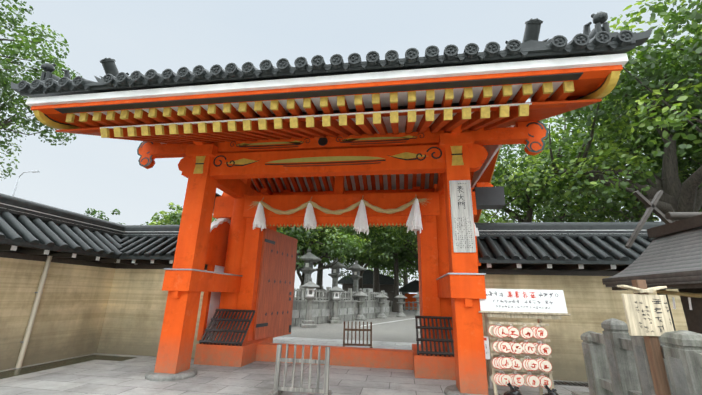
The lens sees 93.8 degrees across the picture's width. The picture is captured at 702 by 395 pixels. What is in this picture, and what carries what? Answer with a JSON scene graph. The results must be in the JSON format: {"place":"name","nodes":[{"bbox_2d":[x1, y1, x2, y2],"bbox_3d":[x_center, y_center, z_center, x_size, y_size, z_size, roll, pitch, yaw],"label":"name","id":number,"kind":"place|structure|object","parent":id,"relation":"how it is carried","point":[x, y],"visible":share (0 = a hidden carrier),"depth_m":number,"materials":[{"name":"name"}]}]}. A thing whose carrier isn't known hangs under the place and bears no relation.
{"place":"outdoors","nodes":[
{"label":"outdoors","id":0,"kind":"place"},
{"bbox_2d":[0,318,588,394],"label":"paving","id":1,"kind":"structure","parent":0,"point":[101,374],"depth_m":6.33,"materials":[{"name":"grey stone"}]},
{"bbox_2d":[268,344,330,394],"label":"barrier","id":2,"kind":"object","parent":1,"relation":"on","point":[278,389],"visible":1,"depth_m":5.41,"materials":[{"name":"grey wood"}]},
{"bbox_2d":[11,11,652,394],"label":"shrine gate","id":3,"kind":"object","parent":1,"relation":"on","point":[412,140],"visible":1,"depth_m":6.64,"materials":[{"name":"wood"}]},
{"bbox_2d":[0,193,687,381],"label":"perimeter wall","id":4,"kind":"structure","parent":1,"relation":"on","point":[73,284],"depth_m":7.59,"materials":[{"name":"beige paint"}]},
{"bbox_2d":[343,321,372,347],"bbox_3d":[0.211,4.380,10.459,0.930,0.810,0.460,1,-17,1],"label":"barrier","id":5,"kind":"object","parent":1,"relation":"on","point":[355,330],"visible":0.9,"depth_m":10.45,"materials":[{"name":"wood"}]},
{"bbox_2d":[478,288,570,394],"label":"ema rack","id":6,"kind":"object","parent":1,"relation":"on","point":[542,304],"visible":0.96,"depth_m":5.56,"materials":[{"name":"white paint"}]},
{"bbox_2d":[571,318,701,394],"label":"stone fence","id":7,"kind":"object","parent":1,"relation":"on","point":[617,363],"visible":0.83,"depth_m":3.73,"materials":[{"name":"grey stone"}]},
{"bbox_2d":[617,280,673,394],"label":"wooden sign","id":8,"kind":"object","parent":1,"relation":"on","point":[648,318],"visible":0.9,"depth_m":3.24,"materials":[{"name":"brown wood"}]},
{"bbox_2d":[602,190,701,333],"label":"shrine building","id":9,"kind":"structure","parent":1,"relation":"on","point":[670,257],"depth_m":4.92,"materials":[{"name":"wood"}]},
{"bbox_2d":[102,295,581,381],"bbox_3d":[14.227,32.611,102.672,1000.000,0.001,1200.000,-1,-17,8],"label":"ground","id":10,"kind":"structure","parent":0,"point":[402,330],"depth_m":15.67,"materials":[{"name":"grey stone"}]},
{"bbox_2d":[12,170,39,195],"bbox_3d":[-27.666,3.055,26.527,1.890,11.134,0.220,-1,-17,8],"label":"street lamp","id":11,"kind":"object","parent":10,"relation":"on","point":[34,171],"visible":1,"depth_m":27.91,"materials":[{"name":"metal"}]},
{"bbox_2d":[0,0,81,178],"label":"tree","id":12,"kind":"object","parent":10,"relation":"on","point":[5,84],"visible":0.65,"depth_m":16.27,"materials":[{"name":"green plant"}]},
{"bbox_2d":[84,208,124,223],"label":"tree","id":13,"kind":"object","parent":10,"relation":"on","point":[93,212],"visible":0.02,"depth_m":21.45,"materials":[{"name":"green plant"}]},
{"bbox_2d":[148,202,182,224],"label":"tree","id":14,"kind":"object","parent":10,"relation":"on","point":[174,218],"visible":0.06,"depth_m":17.59,"materials":[{"name":"green plant"}]},
{"bbox_2d":[277,226,360,271],"bbox_3d":[-4.942,3.934,25.937,11.427,10.320,10.273,-1,-17,8],"label":"tree","id":15,"kind":"object","parent":10,"relation":"on","point":[300,246],"visible":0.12,"depth_m":22.92,"materials":[{"name":"green plant"}]},
{"bbox_2d":[276,226,370,284],"bbox_3d":[-2.708,3.900,23.341,8.326,9.065,7.976,-1,-17,8],"label":"tree","id":16,"kind":"object","parent":10,"relation":"on","point":[341,232],"visible":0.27,"depth_m":22.58,"materials":[{"name":"green plant"}]},
{"bbox_2d":[296,251,356,271],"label":"tree","id":17,"kind":"object","parent":10,"relation":"on","point":[347,261],"depth_m":42.07,"materials":[{"name":"green plant"}]},
{"bbox_2d":[291,248,390,325],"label":"stone lanterns","id":18,"kind":"object","parent":10,"relation":"on","point":[322,309],"visible":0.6,"depth_m":21.38,"materials":[{"name":"stone"}]},
{"bbox_2d":[287,226,402,296],"bbox_3d":[-2.695,2.626,30.976,14.672,15.770,14.175,8,-18,-22],"label":"tree","id":19,"kind":"object","parent":10,"relation":"on","point":[319,281],"visible":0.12,"depth_m":30.16,"materials":[{"name":"green plant"}]},
{"bbox_2d":[301,226,415,291],"bbox_3d":[1.047,5.148,39.067,14.778,15.760,14.839,-1,-17,8],"label":"tree","id":20,"kind":"object","parent":10,"relation":"on","point":[360,281],"visible":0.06,"depth_m":37.27,"materials":[{"name":"green plant"}]},
{"bbox_2d":[300,278,419,327],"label":"stone lanterns","id":21,"kind":"object","parent":10,"relation":"on","point":[310,286],"visible":0.81,"depth_m":19.89,"materials":[{"name":"stone"}]},
{"bbox_2d":[340,256,417,291],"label":"tree","id":22,"kind":"object","parent":10,"relation":"on","point":[376,286],"depth_m":48.84,"materials":[{"name":"green plant"}]},
{"bbox_2d":[341,225,417,311],"bbox_3d":[5.565,4.536,38.147,16.122,16.614,16.321,-1,-17,8],"label":"tree","id":23,"kind":"object","parent":10,"relation":"on","point":[395,306],"visible":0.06,"depth_m":35.07,"materials":[{"name":"green plant"}]},
{"bbox_2d":[364,261,418,300],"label":"tree","id":24,"kind":"object","parent":10,"relation":"on","point":[405,280],"visible":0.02,"depth_m":65.61,"materials":[{"name":"green plant"}]},
{"bbox_2d":[375,237,418,273],"bbox_3d":[8.757,6.449,42.594,14.623,15.646,14.519,9,-18,-25],"label":"tree","id":25,"kind":"object","parent":10,"relation":"on","point":[409,263],"visible":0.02,"depth_m":38.97,"materials":[{"name":"green plant"}]},
{"bbox_2d":[390,280,418,309],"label":"shrine building","id":26,"kind":"structure","parent":10,"relation":"on","point":[411,287],"depth_m":42.89,"materials":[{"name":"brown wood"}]},
{"bbox_2d":[361,218,483,263],"bbox_3d":[7.473,4.723,34.121,12.999,14.219,13.131,-1,-17,8],"label":"tree","id":27,"kind":"object","parent":10,"relation":"on","point":[403,238],"visible":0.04,"depth_m":31.85,"materials":[{"name":"green plant"}]},
{"bbox_2d":[382,209,494,275],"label":"tree","id":28,"kind":"object","parent":10,"relation":"on","point":[415,259],"depth_m":47.82,"materials":[{"name":"green plant"}]},
{"bbox_2d":[474,144,656,222],"bbox_3d":[9.418,1.997,18.235,10.053,10.428,10.718,2,-17,-3],"label":"tree","id":29,"kind":"object","parent":10,"relation":"on","point":[575,213],"visible":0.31,"depth_m":15.46,"materials":[{"name":"green plant"}]},
{"bbox_2d":[494,10,701,221],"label":"tree","id":30,"kind":"object","parent":10,"relation":"on","point":[684,196],"visible":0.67,"depth_m":13.14,"materials":[{"name":"green plant"}]},
{"bbox_2d":[500,51,701,221],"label":"tree","id":31,"kind":"object","parent":10,"relation":"on","point":[561,148],"visible":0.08,"depth_m":19.23,"materials":[{"name":"green plant"}]},
{"bbox_2d":[574,0,701,181],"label":"tree","id":32,"kind":"object","parent":10,"relation":"on","point":[694,16],"visible":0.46,"depth_m":11.94,"materials":[{"name":"green plant"}]},
{"bbox_2d":[638,101,700,179],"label":"tree","id":33,"kind":"object","parent":10,"relation":"on","point":[692,167],"visible":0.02,"depth_m":18.94,"materials":[{"name":"green plant"}]},
{"bbox_2d":[0,0,701,294],"label":"sky","id":34,"kind":"structure","parent":0,"point":[106,175],"materials":[{"name":"white"}]},
{"bbox_2d":[338,270,416,310],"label":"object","id":35,"kind":"structure","parent":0,"point":[386,283],"depth_m":55.74,"materials":[{"name":"stone"}]}
]}

